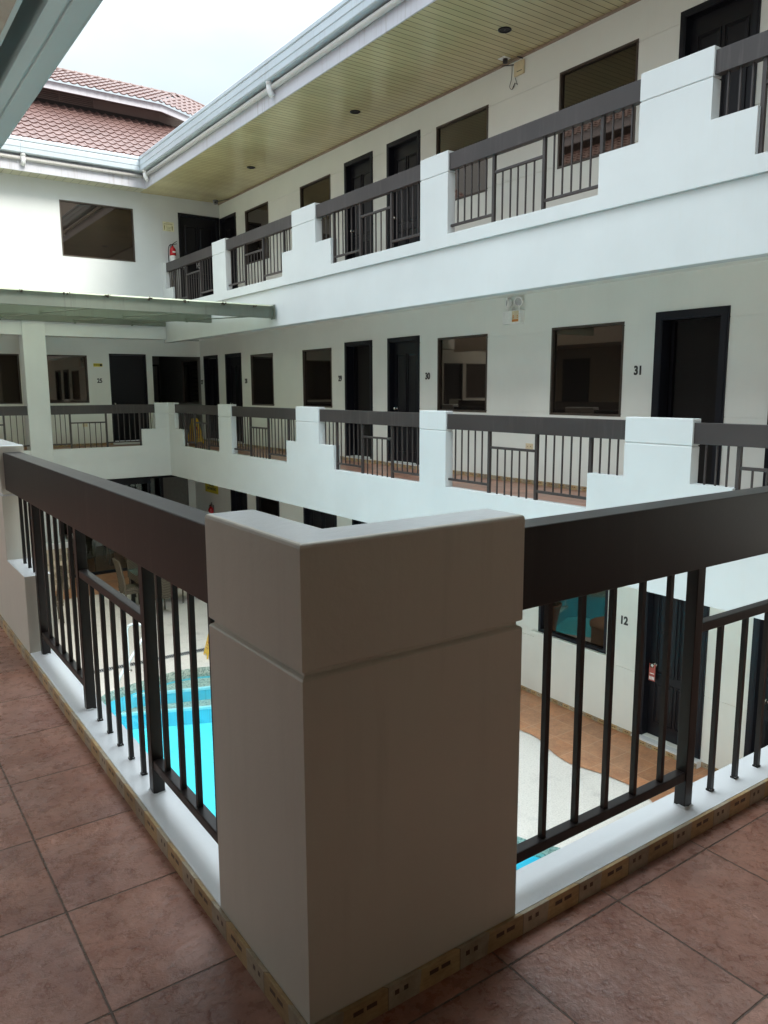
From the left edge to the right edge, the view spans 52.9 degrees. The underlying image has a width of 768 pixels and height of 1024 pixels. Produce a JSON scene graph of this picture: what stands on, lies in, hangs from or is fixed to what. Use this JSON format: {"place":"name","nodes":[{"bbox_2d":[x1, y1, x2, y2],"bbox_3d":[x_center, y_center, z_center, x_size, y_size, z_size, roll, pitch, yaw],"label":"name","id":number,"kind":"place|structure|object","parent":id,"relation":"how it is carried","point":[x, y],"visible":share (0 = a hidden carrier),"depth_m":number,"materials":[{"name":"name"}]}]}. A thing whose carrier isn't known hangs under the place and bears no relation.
{"place":"outdoors","nodes":[
{"label":"outdoors","id":0,"kind":"place"},
{"bbox_2d":[56,565,64,622],"bbox_3d":[-6.415,1.613,14.923,0.541,1.072,0.438,-7,11,-35],"label":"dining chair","id":1,"kind":"object","parent":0,"point":[61,571],"visible":0.34,"depth_m":14.95,"materials":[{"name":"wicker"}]},
{"bbox_2d":[73,535,96,570],"bbox_3d":[-7.384,0.959,19.049,0.541,1.072,0.438,7,12,39],"label":"dining chair","id":2,"kind":"object","parent":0,"point":[90,548],"visible":0.37,"depth_m":18.99,"materials":[{"name":"wicker"}]},
{"bbox_2d":[65,533,126,574],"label":"restaurant floor","id":3,"kind":"structure","parent":0,"point":[101,564],"depth_m":20.31,"materials":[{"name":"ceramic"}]},
{"bbox_2d":[96,541,113,565],"bbox_3d":[-7.452,1.007,19.884,0.840,0.715,0.840,-7,11,-35],"label":"dining table","id":4,"kind":"object","parent":3,"relation":"on","point":[104,551],"visible":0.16,"depth_m":20.32,"materials":[{"name":"grey glass"}]},
{"bbox_2d":[108,548,126,565],"bbox_3d":[-6.846,0.812,19.964,0.541,1.072,0.438,-4,10,-25],"label":"dining chair","id":5,"kind":"object","parent":3,"relation":"on","point":[110,551],"visible":0.12,"depth_m":19.75,"materials":[{"name":"wicker"}]},
{"bbox_2d":[127,568,138,602],"bbox_3d":[-4.841,1.579,16.227,0.840,0.715,0.840,-7,11,-35],"label":"dining table","id":6,"kind":"object","parent":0,"point":[133,575],"visible":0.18,"depth_m":16.16,"materials":[{"name":"grey glass"}]},
{"bbox_2d":[133,722,215,816],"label":"pool floor","id":7,"kind":"structure","parent":0,"point":[206,739],"depth_m":10.88,"materials":[{"name":"tile"}]},
{"bbox_2d":[115,678,211,728],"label":"pool steps","id":8,"kind":"structure","parent":7,"relation":"on","point":[204,693],"depth_m":11.97,"materials":[{"name":"tile"}]},
{"bbox_2d":[119,623,141,712],"bbox_3d":[-3.922,2.407,12.013,0.384,1.191,0.828,-1,9,-5],"label":"pool handrail","id":9,"kind":"object","parent":8,"relation":"on","point":[129,656],"visible":0.38,"depth_m":12.26,"materials":[{"name":"metal"}]},
{"bbox_2d":[101,667,559,869],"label":"pool wall","id":10,"kind":"structure","parent":7,"relation":"on","point":[203,672],"depth_m":11.77,"materials":[{"name":"tile"}]},
{"bbox_2d":[57,588,652,847],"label":"ground","id":11,"kind":"structure","parent":0,"point":[559,784],"depth_m":9.31,"materials":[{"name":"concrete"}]},
{"bbox_2d":[0,0,102,148],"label":"hotel wing","id":12,"kind":"structure","parent":11,"relation":"on","point":[38,38],"depth_m":3.77,"materials":[{"name":"white paint"}]},
{"bbox_2d":[0,439,767,1023],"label":"balcony wall","id":13,"kind":"structure","parent":12,"relation":"attached to","point":[356,863],"depth_m":1.68,"materials":[{"name":"paint"}]},
{"bbox_2d":[3,452,217,843],"bbox_3d":[-1.161,0.334,3.019,0.084,0.963,2.780,-7,11,-35],"label":"railing","id":14,"kind":"object","parent":13,"relation":"on","point":[152,536],"visible":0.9,"depth_m":2.54,"materials":[{"name":"brown metal"}]},
{"bbox_2d":[516,486,767,863],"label":"railing","id":15,"kind":"object","parent":13,"relation":"on","point":[582,555],"visible":0.87,"depth_m":2.14,"materials":[{"name":"brown metal"}]},
{"bbox_2d":[0,626,767,1023],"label":"corridor floor","id":16,"kind":"structure","parent":12,"relation":"on","point":[104,916],"depth_m":1.92,"materials":[{"name":"clay red terracotta tile"},{"name":"grout"}]},
{"bbox_2d":[0,67,219,578],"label":"hotel wing","id":17,"kind":"structure","parent":11,"relation":"on","point":[80,212],"depth_m":17.81,"materials":[{"name":"white paint"}]},
{"bbox_2d":[0,354,21,403],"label":"window","id":18,"kind":"structure","parent":17,"relation":"in","point":[10,380],"depth_m":17.89,"materials":[{"name":"brown glass"}]},
{"bbox_2d":[0,406,29,446],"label":"railing","id":19,"kind":"object","parent":17,"relation":"on","point":[10,411],"visible":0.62,"depth_m":16.57,"materials":[{"name":"metal"}]},
{"bbox_2d":[47,355,89,402],"bbox_3d":[-7.712,-3.193,18.547,1.144,1.140,0.086,-7,11,-35],"label":"window","id":20,"kind":"structure","parent":17,"relation":"in","point":[67,374],"depth_m":18.62,"materials":[{"name":"brown glass"}]},
{"bbox_2d":[93,363,101,366],"bbox_3d":[-7.018,-3.604,18.927,0.215,0.078,0.009,-7,11,-35],"label":"wall sign","id":21,"kind":"object","parent":17,"relation":"attached to","point":[97,364],"visible":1,"depth_m":18.92,"materials":[{"name":"yellow plastic"}]},
{"bbox_2d":[59,199,135,261],"bbox_3d":[-6.334,-6.204,17.094,1.579,1.160,0.066,-7,11,-35],"label":"window","id":22,"kind":"structure","parent":17,"relation":"in","point":[88,230],"depth_m":17.08,"materials":[{"name":"brown glass"}]},
{"bbox_2d":[50,404,154,448],"bbox_3d":[-6.420,-1.975,17.736,2.332,0.963,0.084,-7,11,-35],"label":"railing","id":23,"kind":"object","parent":17,"relation":"on","point":[99,409],"visible":1,"depth_m":17.66,"materials":[{"name":"metal"}]},
{"bbox_2d":[109,354,149,441],"bbox_3d":[-6.453,-2.890,19.526,0.915,2.165,0.172,-7,11,-35],"label":"door","id":24,"kind":"structure","parent":17,"relation":"in","point":[128,372],"depth_m":19.52,"materials":[{"name":"wood"}]},
{"bbox_2d":[0,287,275,326],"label":"canopy","id":25,"kind":"object","parent":17,"relation":"attached to","point":[42,305],"visible":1,"depth_m":13.20,"materials":[{"name":"grey metal"}]},
{"bbox_2d":[152,365,160,402],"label":"door","id":26,"kind":"structure","parent":17,"relation":"in","point":[152,365],"depth_m":22.98,"materials":[{"name":"black wood"}]},
{"bbox_2d":[162,221,173,231],"bbox_3d":[-5.011,-6.631,17.933,0.270,0.210,0.008,-7,11,-35],"label":"wall sign","id":27,"kind":"object","parent":17,"relation":"attached to","point":[168,226],"visible":1,"depth_m":17.93,"materials":[{"name":"beige paper"}]},
{"bbox_2d":[168,241,176,260],"bbox_3d":[-4.925,-6.006,17.986,0.163,0.614,0.174,2,9,13],"label":"fire extinguisher","id":28,"kind":"object","parent":17,"relation":"attached to","point":[172,253],"visible":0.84,"depth_m":17.94,"materials":[{"name":"red metal"}]},
{"bbox_2d":[163,477,188,505],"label":"door","id":29,"kind":"structure","parent":17,"relation":"in","point":[175,489],"depth_m":21.24,"materials":[{"name":"grey wood"}]},
{"bbox_2d":[178,213,219,299],"bbox_3d":[-4.435,-5.979,18.530,1.020,2.160,0.172,-7,11,-35],"label":"door","id":30,"kind":"structure","parent":17,"relation":"in","point":[196,232],"depth_m":18.47,"materials":[{"name":"wood"}]},
{"bbox_2d":[112,558,139,603],"bbox_3d":[-5.248,1.458,15.868,0.541,1.072,0.438,-7,11,-35],"label":"dining chair","id":31,"kind":"object","parent":11,"relation":"on","point":[125,589],"visible":0.87,"depth_m":15.71,"materials":[{"name":"wicker"}]},
{"bbox_2d":[126,558,137,596],"bbox_3d":[-5.400,1.274,17.031,0.438,1.072,0.541,-7,11,-35],"label":"dining chair","id":32,"kind":"object","parent":11,"relation":"on","point":[131,564],"visible":0.09,"depth_m":17.05,"materials":[{"name":"wicker"}]},
{"bbox_2d":[94,648,204,673],"bbox_3d":[-4.287,2.521,12.596,6.500,0.009,0.140,-7,11,-35],"label":"drain grate","id":33,"kind":"object","parent":11,"relation":"on","point":[166,657],"visible":0.2,"depth_m":12.98,"materials":[{"name":"grey plastic"}]},
{"bbox_2d":[154,576,170,609],"bbox_3d":[-4.484,1.522,15.446,0.438,1.072,0.541,-8,12,-39],"label":"dining chair","id":34,"kind":"object","parent":11,"relation":"on","point":[166,590],"visible":0.16,"depth_m":15.35,"materials":[{"name":"wicker"}]},
{"bbox_2d":[203,637,208,658],"bbox_3d":[-2.860,2.119,13.081,0.368,0.640,0.300,-4,10,-25],"label":"wet floor sign","id":35,"kind":"object","parent":11,"relation":"on","point":[206,650],"visible":0.29,"depth_m":13.05,"materials":[{"name":"yellow plastic"}]},
{"bbox_2d":[55,571,707,801],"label":"walkway","id":36,"kind":"structure","parent":11,"relation":"on","point":[561,725],"depth_m":9.78,"materials":[{"name":"tile"}]},
{"bbox_2d":[18,320,69,590],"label":"column","id":37,"kind":"structure","parent":36,"relation":"on","point":[35,381],"depth_m":16.76,"materials":[{"name":"white paint"}]},
{"bbox_2d":[139,0,767,770],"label":"hotel wing","id":38,"kind":"structure","parent":11,"relation":"on","point":[649,256],"depth_m":10.28,"materials":[{"name":"white paint"}]},
{"bbox_2d":[166,246,212,299],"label":"railing","id":39,"kind":"object","parent":38,"relation":"on","point":[186,261],"visible":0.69,"depth_m":16.73,"materials":[{"name":"metal"}]},
{"bbox_2d":[181,360,198,403],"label":"door","id":40,"kind":"structure","parent":38,"relation":"in","point":[189,368],"depth_m":21.17,"materials":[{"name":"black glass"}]},
{"bbox_2d":[188,418,203,443],"bbox_3d":[-4.823,-2.071,19.697,0.300,0.640,0.368,-9,12,-42],"label":"wet floor sign","id":41,"kind":"object","parent":38,"relation":"on","point":[201,437],"visible":0.32,"depth_m":19.67,"materials":[{"name":"yellow plastic"}]},
{"bbox_2d":[175,404,218,449],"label":"railing","id":42,"kind":"object","parent":38,"relation":"on","point":[207,410],"visible":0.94,"depth_m":17.18,"materials":[{"name":"metal"}]},
{"bbox_2d":[208,502,213,512],"bbox_3d":[-4.615,0.035,20.554,0.174,0.614,0.163,2,9,13],"label":"fire extinguisher","id":43,"kind":"object","parent":38,"relation":"attached to","point":[210,509],"visible":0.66,"depth_m":20.49,"materials":[{"name":"red metal"}]},
{"bbox_2d":[203,355,218,438],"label":"door","id":44,"kind":"structure","parent":38,"relation":"in","point":[211,379],"depth_m":20.13,"materials":[{"name":"wood"}]},
{"bbox_2d":[205,483,217,493],"bbox_3d":[-4.596,-0.650,20.563,0.008,0.280,0.860,-7,11,-35],"label":"wall sign","id":45,"kind":"object","parent":38,"relation":"attached to","point":[211,488],"visible":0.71,"depth_m":20.56,"materials":[{"name":"yellow plastic"}]},
{"bbox_2d":[213,199,228,204],"bbox_3d":[-3.698,-7.275,18.006,0.838,0.099,0.140,6,11,36],"label":"security camera","id":46,"kind":"object","parent":38,"relation":"attached to","point":[215,202],"visible":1,"depth_m":18.17,"materials":[{"name":"grey plastic"}]},
{"bbox_2d":[219,212,237,288],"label":"door","id":47,"kind":"structure","parent":38,"relation":"in","point":[227,223],"depth_m":18.39,"materials":[{"name":"wood"}]},
{"bbox_2d":[225,353,243,442],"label":"door","id":48,"kind":"structure","parent":38,"relation":"in","point":[233,369],"depth_m":18.96,"materials":[{"name":"wood"}]},
{"bbox_2d":[230,489,247,510],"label":"door","id":49,"kind":"structure","parent":38,"relation":"in","point":[238,499],"depth_m":19.43,"materials":[{"name":"metal"}]},
{"bbox_2d":[245,201,269,264],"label":"window","id":50,"kind":"structure","parent":38,"relation":"in","point":[255,217],"depth_m":17.17,"materials":[{"name":"brown glass"}]},
{"bbox_2d":[226,215,291,285],"bbox_3d":[-2.273,-4.673,14.077,0.084,0.963,2.710,-7,11,-35],"label":"railing","id":51,"kind":"object","parent":38,"relation":"on","point":[276,228],"visible":0.88,"depth_m":13.97,"materials":[{"name":"metal"}]},
{"bbox_2d":[250,353,274,405],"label":"window","id":52,"kind":"structure","parent":38,"relation":"in","point":[262,379],"depth_m":17.62,"materials":[{"name":"brown glass"}]},
{"bbox_2d":[232,406,296,458],"bbox_3d":[-2.259,-1.493,14.581,0.084,0.963,2.710,-7,11,-35],"label":"railing","id":53,"kind":"object","parent":38,"relation":"on","point":[288,414],"visible":0.91,"depth_m":14.48,"materials":[{"name":"metal"}]},
{"bbox_2d":[256,496,279,516],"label":"window","id":54,"kind":"structure","parent":38,"relation":"in","point":[269,506],"depth_m":18.04,"materials":[{"name":"black glass"}]},
{"bbox_2d":[300,174,330,239],"bbox_3d":[-1.319,-5.841,15.055,0.066,1.170,1.170,-7,11,-35],"label":"window","id":55,"kind":"structure","parent":38,"relation":"in","point":[319,190],"depth_m":14.91,"materials":[{"name":"brown glass"}]},
{"bbox_2d":[302,348,331,407],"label":"window","id":56,"kind":"structure","parent":38,"relation":"in","point":[317,363],"depth_m":15.62,"materials":[{"name":"brown glass"}]},
{"bbox_2d":[303,507,336,528],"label":"door","id":57,"kind":"structure","parent":38,"relation":"in","point":[318,519],"depth_m":16.19,"materials":[{"name":"wood"}]},
{"bbox_2d":[350,110,359,113],"bbox_3d":[-0.468,-6.454,12.453,0.170,0.012,0.170,-7,11,-35],"label":"downlight","id":58,"kind":"object","parent":38,"relation":"attached to","point":[354,111],"visible":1,"depth_m":12.45,"materials":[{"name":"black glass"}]},
{"bbox_2d":[344,340,372,458],"bbox_3d":[-0.115,-2.133,14.652,0.914,2.140,0.920,-7,11,-35],"label":"door","id":59,"kind":"structure","parent":38,"relation":"in","point":[350,349],"depth_m":14.68,"materials":[{"name":"black wood"}]},
{"bbox_2d":[344,151,372,259],"bbox_3d":[-0.400,-5.247,13.897,0.172,2.130,0.910,-7,11,-35],"label":"door","id":60,"kind":"structure","parent":38,"relation":"in","point":[358,172],"depth_m":13.92,"materials":[{"name":"wood"}]},
{"bbox_2d":[352,519,364,524],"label":"door","id":61,"kind":"structure","parent":38,"relation":"in","point":[354,522],"depth_m":14.93,"materials":[{"name":"wood"}]},
{"bbox_2d":[316,165,420,262],"bbox_3d":[-0.260,-4.235,11.256,0.084,0.963,2.730,-7,11,-35],"label":"railing","id":62,"kind":"object","parent":38,"relation":"on","point":[397,182],"visible":0.83,"depth_m":11.08,"materials":[{"name":"metal"}]},
{"bbox_2d":[319,409,419,477],"bbox_3d":[-0.246,-1.055,11.760,0.084,0.963,2.730,-7,11,-35],"label":"railing","id":63,"kind":"object","parent":38,"relation":"on","point":[397,419],"visible":0.94,"depth_m":11.61,"materials":[{"name":"metal"}]},
{"bbox_2d":[386,130,419,248],"bbox_3d":[0.373,-5.078,12.815,0.172,2.130,0.910,-7,11,-35],"label":"door","id":64,"kind":"structure","parent":38,"relation":"in","point":[402,154],"depth_m":12.82,"materials":[{"name":"wood"}]},
{"bbox_2d":[387,335,419,464],"bbox_3d":[0.386,-1.923,13.315,0.172,2.140,0.910,-7,11,-35],"label":"door","id":65,"kind":"structure","parent":38,"relation":"in","point":[403,353],"depth_m":13.38,"materials":[{"name":"wood"}]},
{"bbox_2d":[437,334,487,412],"bbox_3d":[1.226,-2.145,12.010,0.071,1.160,1.170,-7,11,-35],"label":"window","id":66,"kind":"structure","parent":38,"relation":"in","point":[461,360],"depth_m":12.02,"materials":[{"name":"brown glass"}]},
{"bbox_2d":[436,104,488,200],"bbox_3d":[1.173,-5.299,11.563,0.066,1.170,1.180,-7,11,-35],"label":"window","id":67,"kind":"structure","parent":38,"relation":"in","point":[471,128],"depth_m":11.47,"materials":[{"name":"brown glass"}]},
{"bbox_2d":[498,27,511,33],"bbox_3d":[1.507,-6.016,9.634,0.170,0.012,0.170,-7,11,-35],"label":"downlight","id":68,"kind":"object","parent":38,"relation":"attached to","point":[503,30],"visible":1,"depth_m":9.63,"materials":[{"name":"black glass"}]},
{"bbox_2d":[498,56,524,89],"bbox_3d":[1.730,-5.963,10.483,0.186,0.384,0.365,-32,33,-73],"label":"security camera","id":69,"kind":"object","parent":38,"relation":"hanging from","point":[519,67],"visible":1,"depth_m":10.44,"materials":[{"name":"beige plastic"}]},
{"bbox_2d":[503,297,524,324],"bbox_3d":[1.826,-2.846,10.885,0.116,0.373,0.362,-7,11,-35],"label":"emergency light","id":70,"kind":"object","parent":38,"relation":"attached to","point":[512,316],"visible":1,"depth_m":10.85,"materials":[{"name":"white plastic"}]},
{"bbox_2d":[526,443,532,448],"bbox_3d":[2.061,-0.930,10.949,0.010,0.085,0.140,-7,11,-35],"label":"wall outlet","id":71,"kind":"object","parent":38,"relation":"attached to","point":[529,446],"depth_m":10.94,"materials":[{"name":"beige plastic"}]},
{"bbox_2d":[447,414,625,499],"bbox_3d":[1.681,-0.635,9.060,0.084,0.963,2.837,-7,11,-35],"label":"railing","id":72,"kind":"object","parent":38,"relation":"on","point":[592,429],"visible":0.93,"depth_m":8.91,"materials":[{"name":"metal"}]},
{"bbox_2d":[449,79,641,226],"bbox_3d":[1.667,-3.815,8.556,0.084,0.963,2.837,-7,11,-35],"label":"railing","id":73,"kind":"object","parent":38,"relation":"on","point":[602,107],"visible":0.83,"depth_m":8.39,"materials":[{"name":"metal"}]},
{"bbox_2d":[538,590,608,653],"bbox_3d":[2.606,1.217,10.594,0.086,1.170,1.210,-7,11,-35],"label":"window","id":74,"kind":"structure","parent":38,"relation":"in","point":[565,613],"depth_m":10.47,"materials":[{"name":"teal glass"}]},
{"bbox_2d":[549,321,624,416],"bbox_3d":[2.634,-1.838,10.038,0.071,1.160,1.185,-7,11,-35],"label":"window","id":75,"kind":"structure","parent":38,"relation":"in","point":[586,372],"depth_m":10.03,"materials":[{"name":"black glass"}]},
{"bbox_2d":[557,38,638,168],"bbox_3d":[2.630,-4.981,9.522,0.066,1.170,1.205,-7,11,-35],"label":"window","id":76,"kind":"structure","parent":38,"relation":"in","point":[616,68],"depth_m":9.51,"materials":[{"name":"brown glass"}]},
{"bbox_2d":[621,615,627,625],"bbox_3d":[3.078,1.389,9.874,0.006,0.111,0.105,-7,11,-35],"label":"room number","id":77,"kind":"object","parent":38,"relation":"attached to","point":[626,618],"visible":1,"depth_m":9.87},
{"bbox_2d":[634,366,640,374],"bbox_3d":[3.077,-1.719,9.364,0.006,0.112,0.101,-7,11,-35],"label":"room number","id":78,"kind":"object","parent":38,"relation":"attached to","point":[636,370],"visible":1,"depth_m":9.36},
{"bbox_2d":[639,592,709,758],"bbox_3d":[3.546,1.804,9.387,0.172,2.160,0.890,-7,11,-35],"label":"door","id":79,"kind":"structure","parent":38,"relation":"in","point":[655,603],"depth_m":9.53,"materials":[{"name":"wood"}]},
{"bbox_2d":[649,663,655,681],"bbox_3d":[3.353,2.006,9.653,0.004,0.220,0.090,-7,11,-35],"label":"door hanger","id":80,"kind":"object","parent":79,"relation":"hanging from","point":[651,674],"depth_m":9.65,"materials":[{"name":"red paper"}]},
{"bbox_2d":[651,305,730,484],"bbox_3d":[3.820,-1.271,9.106,0.876,2.140,0.930,-7,11,-35],"label":"door","id":81,"kind":"structure","parent":38,"relation":"in","point":[663,320],"depth_m":9.03,"materials":[{"name":"black wood"}]},
{"bbox_2d":[679,0,761,116],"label":"door","id":82,"kind":"structure","parent":38,"relation":"in","point":[720,23],"depth_m":8.18,"materials":[{"name":"wood"}]},
{"bbox_2d":[693,422,767,489],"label":"railing","id":83,"kind":"object","parent":38,"relation":"on","point":[739,436],"visible":0.69,"depth_m":6.93,"materials":[{"name":"metal"}]},
{"bbox_2d":[715,30,767,153],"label":"railing","id":84,"kind":"object","parent":38,"relation":"on","point":[744,53],"visible":0.85,"depth_m":6.50,"materials":[{"name":"metal"}]},
{"bbox_2d":[744,618,767,756],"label":"door","id":85,"kind":"structure","parent":38,"relation":"in","point":[758,624],"depth_m":8.52,"materials":[{"name":"wood"}]},
{"bbox_2d":[762,416,767,485],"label":"door","id":86,"kind":"structure","parent":38,"relation":"in","point":[766,449],"depth_m":8.15,"materials":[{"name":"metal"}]},
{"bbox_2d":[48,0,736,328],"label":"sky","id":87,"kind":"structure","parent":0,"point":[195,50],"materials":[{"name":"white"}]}
]}

